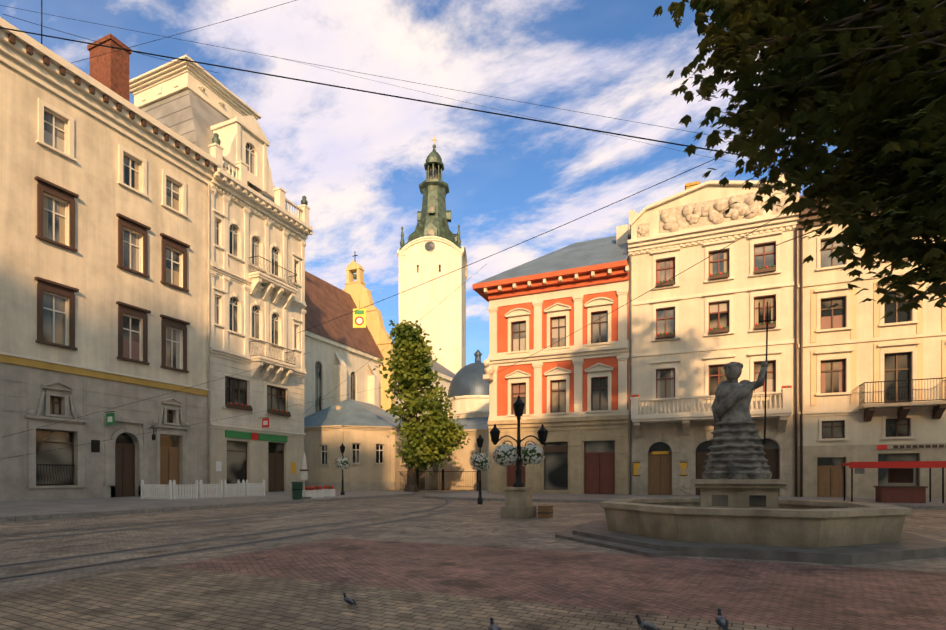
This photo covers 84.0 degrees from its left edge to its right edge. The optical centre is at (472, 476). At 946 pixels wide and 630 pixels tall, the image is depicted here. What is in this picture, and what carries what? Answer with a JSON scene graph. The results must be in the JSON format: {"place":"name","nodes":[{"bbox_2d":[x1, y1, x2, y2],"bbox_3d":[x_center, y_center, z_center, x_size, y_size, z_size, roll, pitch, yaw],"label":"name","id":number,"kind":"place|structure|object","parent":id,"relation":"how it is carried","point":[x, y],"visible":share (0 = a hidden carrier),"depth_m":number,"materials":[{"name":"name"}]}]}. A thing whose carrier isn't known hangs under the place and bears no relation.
{"place":"outdoors","nodes":[
{"label":"outdoors","id":0,"kind":"place"},
{"bbox_2d":[0,0,788,458],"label":"tram overhead wires","id":1,"kind":"object","parent":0,"point":[380,94],"visible":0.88,"depth_m":21.09,"materials":[{"name":"black metal"}]},
{"bbox_2d":[353,300,365,327],"bbox_3d":[-7.353,-10.561,34.022,0.840,1.790,0.040,0,0,1],"label":"tram stop sign","id":2,"kind":"object","parent":1,"relation":"hanging from","point":[359,318],"visible":1,"depth_m":34.01,"materials":[{"name":"yellow metal"}]},
{"bbox_2d":[397,136,467,373],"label":"clock tower","id":3,"kind":"structure","parent":0,"point":[431,249],"depth_m":90.08,"materials":[{"name":"beige paint"}]},
{"bbox_2d":[0,0,864,364],"label":"sky","id":4,"kind":"structure","parent":0,"point":[357,159],"materials":[{"name":"blue"}]},
{"bbox_2d":[0,489,945,629],"bbox_3d":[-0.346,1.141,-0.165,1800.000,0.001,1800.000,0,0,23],"label":"square cobbles","id":5,"kind":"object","parent":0,"point":[475,566],"depth_m":5.85,"materials":[{"name":"grey stone"}]},
{"bbox_2d":[0,0,218,500],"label":"cream house","id":6,"kind":"structure","parent":5,"relation":"on","point":[105,183],"depth_m":25.75,"materials":[{"name":"paint"}]},
{"bbox_2d":[141,479,264,499],"bbox_3d":[-13.503,0.633,26.870,2.110,1.015,5.700,0,0,23],"label":"white fence","id":7,"kind":"object","parent":5,"relation":"on","point":[164,491],"visible":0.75,"depth_m":25.27,"materials":[{"name":"white"}]},
{"bbox_2d":[129,55,312,493],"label":"building","id":8,"kind":"structure","parent":5,"relation":"on","point":[259,233],"depth_m":34.89,"materials":[{"name":"beige paint"}]},
{"bbox_2d":[0,489,476,581],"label":"tram rails","id":9,"kind":"object","parent":5,"relation":"on","point":[74,568],"visible":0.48,"depth_m":10.04,"materials":[{"name":"grey metal"}]},
{"bbox_2d":[335,443,349,494],"bbox_3d":[-7.452,-0.404,30.023,0.931,3.090,0.912,0,0,23],"label":"street lamp","id":10,"kind":"object","parent":5,"relation":"on","point":[342,461],"visible":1,"depth_m":29.92,"materials":[{"name":"black metal"}]},
{"bbox_2d":[343,592,357,605],"bbox_3d":[-1.082,1.080,4.611,0.174,0.120,0.080,0,0,32],"label":"pigeon","id":11,"kind":"object","parent":5,"relation":"on","point":[349,601],"visible":1,"depth_m":4.59,"materials":[{"name":"grey"}]},
{"bbox_2d":[304,399,424,490],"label":"low building","id":12,"kind":"structure","parent":5,"relation":"on","point":[361,431],"depth_m":45.33,"materials":[{"name":"beige paint"}]},
{"bbox_2d":[304,255,454,423],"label":"church","id":13,"kind":"structure","parent":5,"relation":"on","point":[339,350],"depth_m":57.00,"materials":[{"name":"beige paint"}]},
{"bbox_2d":[373,320,469,491],"bbox_3d":[-3.747,-5.405,39.905,6.916,13.136,6.508,0,0,23],"label":"poplar","id":14,"kind":"object","parent":5,"relation":"on","point":[411,347],"depth_m":38.96,"materials":[{"name":"green plant"}]},
{"bbox_2d":[400,350,488,490],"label":"domed chapel","id":15,"kind":"structure","parent":5,"relation":"on","point":[469,388],"depth_m":48.32,"materials":[{"name":"beige paint"}]},
{"bbox_2d":[0,490,945,522],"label":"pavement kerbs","id":16,"kind":"structure","parent":5,"relation":"on","point":[23,510],"depth_m":21.94,"materials":[{"name":"stone"}]},
{"bbox_2d":[291,482,302,499],"bbox_3d":[-8.010,0.616,23.952,0.520,0.810,0.520,0,0,23],"label":"litter bin","id":17,"kind":"object","parent":16,"relation":"on","point":[297,488],"visible":1,"depth_m":23.76,"materials":[{"name":"green"}]},
{"bbox_2d":[300,452,310,498],"bbox_3d":[-7.968,-0.079,24.805,0.440,2.200,0.440,0,0,23],"label":"furled parasol","id":18,"kind":"object","parent":16,"relation":"on","point":[304,470],"visible":1,"depth_m":24.70,"materials":[{"name":"fabric"}]},
{"bbox_2d":[302,485,334,497],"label":"terrace planters","id":19,"kind":"object","parent":16,"relation":"on","point":[312,492],"visible":0.98,"depth_m":26.46,"materials":[{"name":"white"}]},
{"bbox_2d":[842,461,945,502],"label":"market stall","id":20,"kind":"object","parent":16,"relation":"on","point":[900,471],"visible":1,"depth_m":20.89,"materials":[{"name":"red"}]},
{"bbox_2d":[469,434,490,503],"bbox_3d":[0.303,-0.329,22.002,0.929,2.940,0.930,0,0,23],"label":"street lamp","id":21,"kind":"object","parent":5,"relation":"on","point":[480,461],"visible":1,"depth_m":21.87,"materials":[{"name":"black metal"}]},
{"bbox_2d":[488,617,500,629],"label":"pigeon","id":22,"kind":"object","parent":5,"relation":"on","point":[492,626],"visible":1,"depth_m":3.71,"materials":[{"name":"grey"}]},
{"bbox_2d":[490,396,552,518],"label":"street lamp three lanterns","id":23,"kind":"object","parent":5,"relation":"on","point":[518,499],"visible":1,"depth_m":14.63,"materials":[{"name":"metal"}]},
{"bbox_2d":[472,224,629,494],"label":"orange house","id":24,"kind":"structure","parent":5,"relation":"on","point":[572,391],"depth_m":32.19,"materials":[{"name":"paint"}]},
{"bbox_2d":[633,614,659,629],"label":"pigeon","id":25,"kind":"object","parent":5,"relation":"on","point":[642,625],"visible":1,"depth_m":3.73,"materials":[{"name":"grey"}]},
{"bbox_2d":[628,174,798,496],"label":"building","id":26,"kind":"structure","parent":5,"relation":"on","point":[694,330],"depth_m":28.99,"materials":[{"name":"paint"}]},
{"bbox_2d":[715,609,728,629],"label":"pigeon","id":27,"kind":"object","parent":5,"relation":"on","point":[721,621],"visible":1,"depth_m":3.89,"materials":[{"name":"grey"}]},
{"bbox_2d":[555,479,945,564],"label":"fountain","id":28,"kind":"object","parent":5,"relation":"on","point":[756,519],"visible":1,"depth_m":7.97,"materials":[{"name":"stone"}]},
{"bbox_2d":[702,301,775,478],"bbox_3d":[4.988,-1.589,9.905,1.253,3.260,0.961,0,0,23],"label":"neptune statue","id":29,"kind":"object","parent":28,"relation":"on","point":[736,449],"visible":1,"depth_m":9.69,"materials":[{"name":"stone"}]},
{"bbox_2d":[798,195,945,498],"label":"building","id":30,"kind":"structure","parent":5,"relation":"on","point":[871,386],"depth_m":26.18,"materials":[{"name":"paint"}]},
{"bbox_2d":[653,0,945,319],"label":"chestnut","id":31,"kind":"object","parent":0,"point":[877,132],"depth_m":10.44,"materials":[{"name":"green plant"}]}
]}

